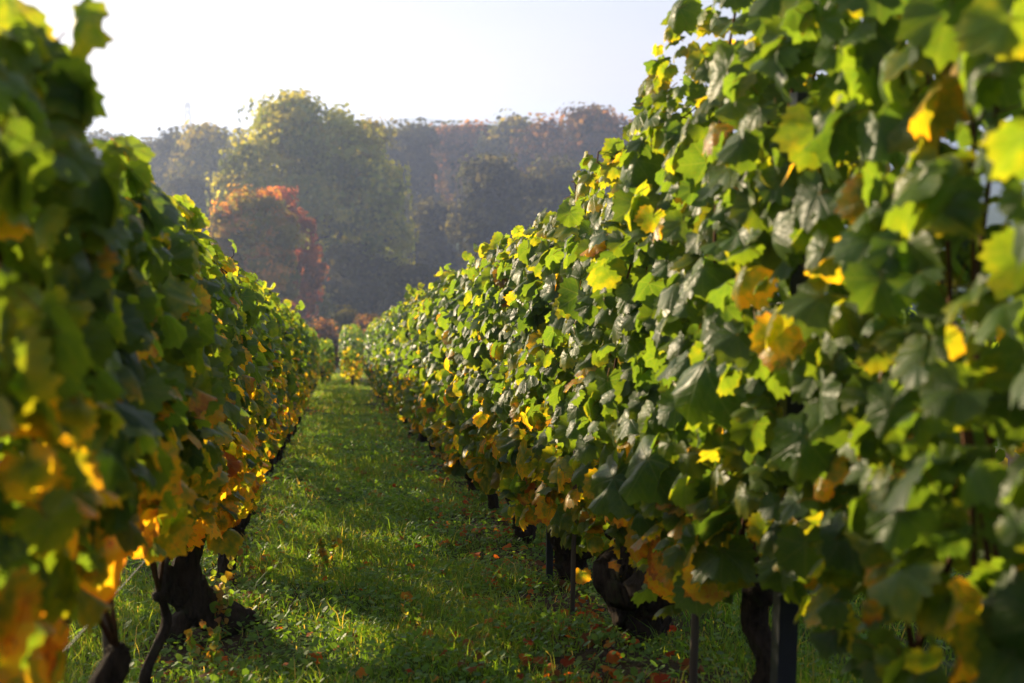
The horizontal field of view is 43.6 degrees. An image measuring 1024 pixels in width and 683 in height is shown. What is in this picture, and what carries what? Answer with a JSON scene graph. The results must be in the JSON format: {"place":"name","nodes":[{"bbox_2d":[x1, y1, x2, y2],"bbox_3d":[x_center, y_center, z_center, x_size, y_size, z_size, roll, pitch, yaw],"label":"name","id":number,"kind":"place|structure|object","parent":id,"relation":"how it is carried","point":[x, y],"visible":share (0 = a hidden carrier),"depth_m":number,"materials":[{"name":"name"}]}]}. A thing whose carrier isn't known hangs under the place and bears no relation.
{"place":"outdoors","nodes":[
{"label":"outdoors","id":0,"kind":"place"},
{"bbox_2d":[21,0,1012,131],"label":"sky","id":1,"kind":"structure","parent":0,"point":[387,59],"materials":[{"name":"white"}]},
{"bbox_2d":[20,164,1023,682],"bbox_3d":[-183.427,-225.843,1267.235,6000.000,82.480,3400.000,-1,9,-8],"label":"ground","id":2,"kind":"structure","parent":0,"point":[994,216],"depth_m":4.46,"materials":[{"name":"green plant"}]},
{"bbox_2d":[0,57,100,682],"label":"grapevine","id":3,"kind":"object","parent":2,"relation":"on","point":[44,354],"visible":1,"depth_m":1.49,"materials":[{"name":"green plant"}]},
{"bbox_2d":[0,0,197,682],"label":"grapevine","id":4,"kind":"object","parent":2,"relation":"on","point":[92,244],"visible":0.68,"depth_m":1.87,"materials":[{"name":"green plant"}]},
{"bbox_2d":[64,561,144,651],"bbox_3d":[-2.643,0.623,15.266,0.043,4.911,30.000,-1,9,-8],"label":"trellis wire","id":5,"kind":"object","parent":2,"relation":"on","point":[73,641],"visible":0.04,"depth_m":2.84,"materials":[{"name":"metal"}]},
{"bbox_2d":[102,610,109,656],"bbox_3d":[-0.803,0.605,2.542,0.020,1.000,0.030,6,11,34],"label":"vine stake","id":6,"kind":"object","parent":2,"relation":"on","point":[105,643],"visible":0.06,"depth_m":2.53,"materials":[{"name":"grey wood"}]},
{"bbox_2d":[85,128,130,157],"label":"broadleaf tree","id":7,"kind":"object","parent":2,"relation":"on","point":[108,134],"visible":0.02,"depth_m":170.00,"materials":[{"name":"green plant"}]},
{"bbox_2d":[141,137,157,181],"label":"broadleaf tree","id":8,"kind":"object","parent":2,"relation":"on","point":[151,146],"visible":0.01,"depth_m":133.41,"materials":[{"name":"green plant"}]},
{"bbox_2d":[146,125,190,194],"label":"broadleaf tree","id":9,"kind":"object","parent":2,"relation":"on","point":[160,169],"visible":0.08,"depth_m":128.71,"materials":[{"name":"green plant"}]},
{"bbox_2d":[169,101,199,138],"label":"electricity pylon","id":10,"kind":"object","parent":2,"relation":"on","point":[189,111],"visible":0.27,"depth_m":402.89,"materials":[{"name":"metal"}]},
{"bbox_2d":[139,165,234,682],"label":"grapevine","id":11,"kind":"object","parent":2,"relation":"on","point":[187,288],"visible":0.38,"depth_m":3.09,"materials":[{"name":"green plant"}]},
{"bbox_2d":[157,173,223,238],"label":"broadleaf tree","id":12,"kind":"object","parent":2,"relation":"on","point":[194,188],"visible":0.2,"depth_m":105.13,"materials":[{"name":"green plant"}]},
{"bbox_2d":[163,120,241,194],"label":"broadleaf tree","id":13,"kind":"object","parent":2,"relation":"on","point":[203,148],"visible":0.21,"depth_m":122.58,"materials":[{"name":"green plant"}]},
{"bbox_2d":[184,619,221,665],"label":"weed","id":14,"kind":"object","parent":2,"relation":"on","point":[214,634],"visible":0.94,"depth_m":4.04,"materials":[{"name":"green plant"}]},
{"bbox_2d":[164,226,258,645],"bbox_3d":[-1.085,0.340,4.335,0.420,1.522,1.179,-1,9,-8],"label":"grapevine","id":15,"kind":"object","parent":2,"relation":"on","point":[190,594],"visible":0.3,"depth_m":4.33,"materials":[{"name":"green plant"}]},
{"bbox_2d":[179,128,245,183],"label":"broadleaf tree","id":16,"kind":"object","parent":2,"relation":"on","point":[224,155],"visible":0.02,"depth_m":181.44,"materials":[{"name":"green plant"}]},
{"bbox_2d":[207,569,233,638],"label":"weed","id":17,"kind":"object","parent":2,"relation":"on","point":[219,592],"visible":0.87,"depth_m":4.40,"materials":[{"name":"green plant"}]},
{"bbox_2d":[199,230,269,582],"bbox_3d":[-1.240,0.305,5.397,0.430,1.613,1.176,-1,9,-8],"label":"grapevine","id":18,"kind":"object","parent":2,"relation":"on","point":[254,368],"visible":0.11,"depth_m":5.30,"materials":[{"name":"green plant"}]},
{"bbox_2d":[227,534,254,587],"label":"weed","id":19,"kind":"object","parent":2,"relation":"on","point":[231,558],"visible":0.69,"depth_m":5.32,"materials":[{"name":"green plant"}]},
{"bbox_2d":[205,183,309,305],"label":"maple tree","id":20,"kind":"object","parent":2,"relation":"on","point":[262,230],"visible":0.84,"depth_m":65.59,"materials":[{"name":"orange plant"}]},
{"bbox_2d":[238,267,277,546],"bbox_3d":[-1.400,0.340,6.444,0.418,1.538,1.172,-1,9,-8],"label":"grapevine","id":21,"kind":"object","parent":2,"relation":"on","point":[262,330],"visible":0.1,"depth_m":6.53,"materials":[{"name":"green plant"}]},
{"bbox_2d":[245,272,281,515],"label":"grapevine","id":22,"kind":"object","parent":2,"relation":"on","point":[272,326],"visible":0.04,"depth_m":7.59,"materials":[{"name":"green plant"}]},
{"bbox_2d":[256,279,286,495],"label":"grapevine","id":23,"kind":"object","parent":2,"relation":"on","point":[278,389],"visible":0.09,"depth_m":8.37,"materials":[{"name":"green plant"}]},
{"bbox_2d":[263,283,292,476],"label":"grapevine","id":24,"kind":"object","parent":2,"relation":"on","point":[286,367],"visible":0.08,"depth_m":9.63,"materials":[{"name":"green plant"}]},
{"bbox_2d":[275,302,297,466],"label":"grapevine","id":25,"kind":"object","parent":2,"relation":"on","point":[291,387],"visible":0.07,"depth_m":10.58,"materials":[{"name":"green plant"}]},
{"bbox_2d":[279,306,304,444],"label":"grapevine","id":26,"kind":"object","parent":2,"relation":"on","point":[297,336],"visible":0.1,"depth_m":12.93,"materials":[{"name":"green plant"}]},
{"bbox_2d":[280,299,304,453],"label":"grapevine","id":27,"kind":"object","parent":2,"relation":"on","point":[288,314],"visible":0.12,"depth_m":11.88,"materials":[{"name":"green plant"}]},
{"bbox_2d":[267,185,329,319],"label":"maple tree","id":28,"kind":"object","parent":2,"relation":"on","point":[310,268],"visible":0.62,"depth_m":70.70,"materials":[{"name":"red plant"}]},
{"bbox_2d":[291,310,307,435],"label":"grapevine","id":29,"kind":"object","parent":2,"relation":"on","point":[303,355],"visible":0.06,"depth_m":14.12,"materials":[{"name":"green plant"}]},
{"bbox_2d":[294,312,308,431],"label":"grapevine","id":30,"kind":"object","parent":2,"relation":"on","point":[306,350],"visible":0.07,"depth_m":15.05,"materials":[{"name":"green plant"}]},
{"bbox_2d":[298,319,309,422],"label":"grapevine","id":31,"kind":"object","parent":2,"relation":"on","point":[308,364],"visible":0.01,"depth_m":16.12,"materials":[{"name":"green plant"}]},
{"bbox_2d":[302,324,311,401],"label":"grapevine","id":32,"kind":"object","parent":2,"relation":"on","point":[310,365],"visible":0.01,"depth_m":16.83,"materials":[{"name":"green plant"}]},
{"bbox_2d":[305,322,312,403],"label":"grapevine","id":33,"kind":"object","parent":2,"relation":"on","point":[309,357],"visible":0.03,"depth_m":19.27,"materials":[{"name":"green plant"}]},
{"bbox_2d":[305,327,312,396],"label":"grapevine","id":34,"kind":"object","parent":2,"relation":"on","point":[311,377],"visible":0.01,"depth_m":17.97,"materials":[{"name":"green plant"}]},
{"bbox_2d":[280,286,338,344],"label":"broadleaf tree","id":35,"kind":"object","parent":2,"relation":"on","point":[324,306],"visible":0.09,"depth_m":76.80,"materials":[{"name":"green plant"}]},
{"bbox_2d":[303,475,319,508],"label":"weed","id":36,"kind":"object","parent":2,"relation":"on","point":[306,479],"visible":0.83,"depth_m":7.75,"materials":[{"name":"green plant"}]},
{"bbox_2d":[204,87,419,275],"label":"broadleaf tree","id":37,"kind":"object","parent":2,"relation":"on","point":[292,125],"visible":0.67,"depth_m":88.64,"materials":[{"name":"green plant"}]},
{"bbox_2d":[310,338,315,394],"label":"grapevine","id":38,"kind":"object","parent":2,"relation":"on","point":[313,365],"visible":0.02,"depth_m":23.20,"materials":[{"name":"green plant"}]},
{"bbox_2d":[310,328,317,390],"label":"grapevine","id":39,"kind":"object","parent":2,"relation":"on","point":[316,369],"visible":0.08,"depth_m":25.50,"materials":[{"name":"green plant"}]},
{"bbox_2d":[311,331,316,385],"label":"grapevine","id":40,"kind":"object","parent":2,"relation":"on","point":[314,377],"visible":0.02,"depth_m":24.46,"materials":[{"name":"green plant"}]},
{"bbox_2d":[311,328,318,394],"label":"grapevine","id":41,"kind":"object","parent":2,"relation":"on","point":[316,350],"visible":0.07,"depth_m":26.63,"materials":[{"name":"green plant"}]},
{"bbox_2d":[313,327,320,391],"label":"grapevine","id":42,"kind":"object","parent":2,"relation":"on","point":[319,370],"visible":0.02,"depth_m":27.96,"materials":[{"name":"green plant"}]},
{"bbox_2d":[308,316,339,369],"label":"shrub","id":43,"kind":"object","parent":2,"relation":"on","point":[325,330],"visible":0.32,"depth_m":49.78,"materials":[{"name":"brown plant"}]},
{"bbox_2d":[318,338,335,383],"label":"grapevine","id":44,"kind":"object","parent":2,"relation":"on","point":[330,366],"visible":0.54,"depth_m":33.93,"materials":[{"name":"green plant"}]},
{"bbox_2d":[319,338,334,379],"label":"grapevine","id":45,"kind":"object","parent":2,"relation":"on","point":[326,359],"visible":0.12,"depth_m":35.09,"materials":[{"name":"green plant"}]},
{"bbox_2d":[316,536,341,568],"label":"weed","id":46,"kind":"object","parent":2,"relation":"on","point":[322,551],"visible":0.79,"depth_m":5.73,"materials":[{"name":"green plant"}]},
{"bbox_2d":[330,305,359,363],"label":"shrub","id":47,"kind":"object","parent":2,"relation":"on","point":[345,316],"visible":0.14,"depth_m":51.70,"materials":[{"name":"green plant"}]},
{"bbox_2d":[338,326,363,378],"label":"grapevine","id":48,"kind":"object","parent":2,"relation":"on","point":[354,347],"visible":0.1,"depth_m":33.80,"materials":[{"name":"green plant"}]},
{"bbox_2d":[339,327,363,382],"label":"grapevine","id":49,"kind":"object","parent":2,"relation":"on","point":[353,343],"visible":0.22,"depth_m":32.80,"materials":[{"name":"green plant"}]},
{"bbox_2d":[339,324,364,386],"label":"grapevine","id":50,"kind":"object","parent":2,"relation":"on","point":[343,361],"visible":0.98,"depth_m":31.65,"materials":[{"name":"green plant"}]},
{"bbox_2d":[317,241,401,332],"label":"broadleaf tree","id":51,"kind":"object","parent":2,"relation":"on","point":[352,282],"visible":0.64,"depth_m":82.13,"materials":[{"name":"green plant"}]},
{"bbox_2d":[352,313,378,360],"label":"shrub","id":52,"kind":"object","parent":2,"relation":"on","point":[363,323],"visible":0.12,"depth_m":50.10,"materials":[{"name":"brown plant"}]},
{"bbox_2d":[364,322,371,383],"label":"grapevine","id":53,"kind":"object","parent":2,"relation":"on","point":[365,354],"visible":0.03,"depth_m":26.23,"materials":[{"name":"green plant"}]},
{"bbox_2d":[362,322,374,393],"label":"grapevine","id":54,"kind":"object","parent":2,"relation":"on","point":[363,339],"visible":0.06,"depth_m":27.32,"materials":[{"name":"green plant"}]},
{"bbox_2d":[332,116,405,264],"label":"broadleaf tree","id":55,"kind":"object","parent":2,"relation":"on","point":[385,130],"visible":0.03,"depth_m":101.71,"materials":[{"name":"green plant"}]},
{"bbox_2d":[365,325,378,395],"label":"grapevine","id":56,"kind":"object","parent":2,"relation":"on","point":[367,348],"visible":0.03,"depth_m":25.04,"materials":[{"name":"green plant"}]},
{"bbox_2d":[367,317,381,398],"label":"grapevine","id":57,"kind":"object","parent":2,"relation":"on","point":[369,361],"visible":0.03,"depth_m":24.21,"materials":[{"name":"green plant"}]},
{"bbox_2d":[367,317,383,400],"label":"grapevine","id":58,"kind":"object","parent":2,"relation":"on","point":[370,363],"visible":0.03,"depth_m":23.35,"materials":[{"name":"green plant"}]},
{"bbox_2d":[370,318,383,402],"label":"grapevine","id":59,"kind":"object","parent":2,"relation":"on","point":[371,344],"visible":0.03,"depth_m":22.23,"materials":[{"name":"green plant"}]},
{"bbox_2d":[371,312,388,406],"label":"grapevine","id":60,"kind":"object","parent":2,"relation":"on","point":[376,355],"visible":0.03,"depth_m":19.99,"materials":[{"name":"green plant"}]},
{"bbox_2d":[372,318,387,405],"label":"grapevine","id":61,"kind":"object","parent":2,"relation":"on","point":[374,332],"visible":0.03,"depth_m":21.13,"materials":[{"name":"green plant"}]},
{"bbox_2d":[375,311,387,405],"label":"grapevine","id":62,"kind":"object","parent":2,"relation":"on","point":[380,375],"visible":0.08,"depth_m":18.79,"materials":[{"name":"green plant"}]},
{"bbox_2d":[379,310,397,412],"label":"grapevine","id":63,"kind":"object","parent":2,"relation":"on","point":[384,387],"visible":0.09,"depth_m":17.61,"materials":[{"name":"green plant"}]},
{"bbox_2d":[380,306,399,420],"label":"grapevine","id":64,"kind":"object","parent":2,"relation":"on","point":[392,410],"visible":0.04,"depth_m":17.02,"materials":[{"name":"green plant"}]},
{"bbox_2d":[384,303,406,423],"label":"grapevine","id":65,"kind":"object","parent":2,"relation":"on","point":[390,367],"visible":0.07,"depth_m":15.85,"materials":[{"name":"green plant"}]},
{"bbox_2d":[386,301,409,427],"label":"grapevine","id":66,"kind":"object","parent":2,"relation":"on","point":[391,341],"visible":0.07,"depth_m":14.74,"materials":[{"name":"green plant"}]},
{"bbox_2d":[391,291,416,436],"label":"grapevine","id":67,"kind":"object","parent":2,"relation":"on","point":[397,349],"visible":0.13,"depth_m":13.70,"materials":[{"name":"green plant"}]},
{"bbox_2d":[373,258,439,317],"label":"broadleaf tree","id":68,"kind":"object","parent":2,"relation":"on","point":[413,275],"visible":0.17,"depth_m":79.64,"materials":[{"name":"green plant"}]},
{"bbox_2d":[394,190,420,260],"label":"broadleaf tree","id":69,"kind":"object","parent":2,"relation":"on","point":[406,211],"visible":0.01,"depth_m":125.73,"materials":[{"name":"green plant"}]},
{"bbox_2d":[401,594,422,630],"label":"weed","id":70,"kind":"object","parent":2,"relation":"on","point":[406,610],"visible":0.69,"depth_m":4.29,"materials":[{"name":"green plant"}]},
{"bbox_2d":[396,289,428,446],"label":"grapevine","id":71,"kind":"object","parent":2,"relation":"on","point":[403,372],"visible":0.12,"depth_m":12.47,"materials":[{"name":"green plant"}]},
{"bbox_2d":[379,116,446,236],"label":"broadleaf tree","id":72,"kind":"object","parent":2,"relation":"on","point":[414,143],"visible":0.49,"depth_m":146.19,"materials":[{"name":"green plant"}]},
{"bbox_2d":[130,407,703,682],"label":"fallen leaves","id":73,"kind":"object","parent":2,"relation":"on","point":[660,677],"visible":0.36,"depth_m":4.37,"materials":[{"name":"brown plant"}]},
{"bbox_2d":[132,434,703,682],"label":"soil crumbs","id":74,"kind":"object","parent":2,"relation":"on","point":[603,654],"visible":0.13,"depth_m":4.31,"materials":[{"name":"brown soil"}]},
{"bbox_2d":[402,282,435,451],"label":"grapevine","id":75,"kind":"object","parent":2,"relation":"on","point":[411,406],"visible":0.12,"depth_m":11.40,"materials":[{"name":"green plant"}]},
{"bbox_2d":[411,283,445,462],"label":"grapevine","id":76,"kind":"object","parent":2,"relation":"on","point":[419,339],"visible":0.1,"depth_m":10.38,"materials":[{"name":"green plant"}]},
{"bbox_2d":[399,195,468,272],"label":"broadleaf tree","id":77,"kind":"object","parent":2,"relation":"on","point":[431,245],"visible":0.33,"depth_m":116.47,"materials":[{"name":"green plant"}]},
{"bbox_2d":[422,120,457,207],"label":"broadleaf tree","id":78,"kind":"object","parent":2,"relation":"on","point":[443,122],"depth_m":174.89,"materials":[{"name":"brown plant"}]},
{"bbox_2d":[419,263,462,479],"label":"grapevine","id":79,"kind":"object","parent":2,"relation":"on","point":[432,426],"visible":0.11,"depth_m":9.32,"materials":[{"name":"green plant"}]},
{"bbox_2d":[426,251,497,496],"bbox_3d":[-0.253,0.238,8.335,0.548,1.751,1.200,-1,9,-8],"label":"grapevine","id":80,"kind":"object","parent":2,"relation":"on","point":[440,334],"visible":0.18,"depth_m":8.30,"materials":[{"name":"green plant"}]},
{"bbox_2d":[428,119,495,267],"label":"broadleaf tree","id":81,"kind":"object","parent":2,"relation":"on","point":[456,143],"visible":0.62,"depth_m":162.14,"materials":[{"name":"green plant"}]},
{"bbox_2d":[446,120,495,237],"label":"broadleaf tree","id":82,"kind":"object","parent":2,"relation":"on","point":[449,121],"depth_m":183.59,"materials":[{"name":"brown plant"}]},
{"bbox_2d":[442,242,526,514],"bbox_3d":[-0.107,0.231,7.247,0.518,1.686,1.156,-1,9,-8],"label":"grapevine","id":83,"kind":"object","parent":2,"relation":"on","point":[456,373],"visible":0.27,"depth_m":7.17,"materials":[{"name":"green plant"}]},
{"bbox_2d":[440,151,551,270],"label":"broadleaf tree","id":84,"kind":"object","parent":2,"relation":"on","point":[500,187],"visible":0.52,"depth_m":110.46,"materials":[{"name":"green plant"}]},
{"bbox_2d":[472,108,540,222],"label":"broadleaf tree","id":85,"kind":"object","parent":2,"relation":"on","point":[500,140],"visible":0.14,"depth_m":157.81,"materials":[{"name":"brown plant"}]},
{"bbox_2d":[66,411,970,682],"bbox_3d":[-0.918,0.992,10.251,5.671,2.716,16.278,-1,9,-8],"label":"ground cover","id":86,"kind":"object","parent":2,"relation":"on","point":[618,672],"visible":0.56,"depth_m":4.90,"materials":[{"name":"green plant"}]},
{"bbox_2d":[459,225,577,544],"bbox_3d":[0.065,0.256,6.199,0.569,1.693,1.196,-1,9,-8],"label":"grapevine","id":87,"kind":"object","parent":2,"relation":"on","point":[488,329],"visible":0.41,"depth_m":6.10,"materials":[{"name":"green plant"}]},
{"bbox_2d":[506,112,567,207],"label":"broadleaf tree","id":88,"kind":"object","parent":2,"relation":"on","point":[537,135],"visible":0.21,"depth_m":153.18,"materials":[{"name":"green plant"}]},
{"bbox_2d":[516,154,580,227],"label":"broadleaf tree","id":89,"kind":"object","parent":2,"relation":"on","point":[560,183],"visible":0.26,"depth_m":117.46,"materials":[{"name":"green plant"}]},
{"bbox_2d":[546,245,554,584],"bbox_3d":[0.155,0.385,5.170,0.037,1.550,0.041,-1,9,-8],"label":"trellis post","id":90,"kind":"object","parent":2,"relation":"on","point":[549,559],"visible":0.02,"depth_m":5.25,"materials":[{"name":"metal"}]},
{"bbox_2d":[495,170,635,585],"bbox_3d":[0.253,0.194,5.149,0.533,1.772,1.167,-1,9,-8],"label":"grapevine","id":91,"kind":"object","parent":2,"relation":"on","point":[543,366],"visible":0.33,"depth_m":4.98,"materials":[{"name":"green plant"}]},
{"bbox_2d":[570,450,576,621],"bbox_3d":[0.217,0.703,4.495,0.020,0.800,0.030,7,11,36],"label":"vine stake","id":92,"kind":"object","parent":2,"relation":"on","point":[573,572],"visible":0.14,"depth_m":4.50,"materials":[{"name":"brown wood"}]},
{"bbox_2d":[542,101,626,194],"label":"broadleaf tree","id":93,"kind":"object","parent":2,"relation":"on","point":[589,130],"visible":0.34,"depth_m":148.39,"materials":[{"name":"green plant"}]},
{"bbox_2d":[607,114,660,194],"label":"broadleaf tree","id":94,"kind":"object","parent":2,"relation":"on","point":[623,119],"visible":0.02,"depth_m":149.56,"materials":[{"name":"brown plant"}]},
{"bbox_2d":[547,74,731,647],"bbox_3d":[0.416,0.147,4.029,0.553,1.904,1.224,-1,9,-8],"label":"grapevine","id":95,"kind":"object","parent":2,"relation":"on","point":[606,267],"visible":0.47,"depth_m":4.02,"materials":[{"name":"green plant"}]},
{"bbox_2d":[689,613,698,682],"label":"vine stake","id":96,"kind":"object","parent":2,"relation":"on","point":[693,663],"visible":0.2,"depth_m":3.27,"materials":[{"name":"brown wood"}]},
{"bbox_2d":[590,0,962,682],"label":"grapevine","id":97,"kind":"object","parent":2,"relation":"on","point":[702,476],"visible":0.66,"depth_m":2.86,"materials":[{"name":"green plant"}]},
{"bbox_2d":[770,92,810,682],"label":"trellis post","id":98,"kind":"object","parent":2,"relation":"on","point":[784,642],"visible":0.1,"depth_m":2.69,"materials":[{"name":"wood"}]},
{"bbox_2d":[751,284,970,306],"bbox_3d":[-0.999,-0.028,13.865,0.073,4.423,27.001,-1,9,-8],"label":"trellis wire","id":99,"kind":"object","parent":2,"relation":"on","point":[848,296],"depth_m":2.11,"materials":[{"name":"metal"}]},
{"bbox_2d":[805,590,953,666],"bbox_3d":[-1.038,0.585,13.957,0.073,4.423,27.001,-1,9,-8],"label":"trellis wire","id":100,"kind":"object","parent":2,"relation":"on","point":[951,665],"visible":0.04,"depth_m":2.23,"materials":[{"name":"metal"}]},
{"bbox_2d":[748,0,1023,682],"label":"grapevine","id":101,"kind":"object","parent":2,"relation":"on","point":[935,490],"visible":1,"depth_m":1.90,"materials":[{"name":"green plant"}]},
{"bbox_2d":[847,103,1022,165],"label":"trellis wire","id":102,"kind":"object","parent":2,"relation":"on","point":[1001,111],"depth_m":1.91,"materials":[{"name":"metal"}]},
{"bbox_2d":[851,338,1023,577],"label":"grapevine","id":103,"kind":"object","parent":2,"relation":"on","point":[1000,457],"visible":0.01,"depth_m":4.61,"materials":[{"name":"green plant"}]},
{"bbox_2d":[86,117,977,154],"bbox_3d":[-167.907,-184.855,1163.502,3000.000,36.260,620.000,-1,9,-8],"label":"hills","id":104,"kind":"structure","parent":0,"point":[137,133],"depth_m":1029.36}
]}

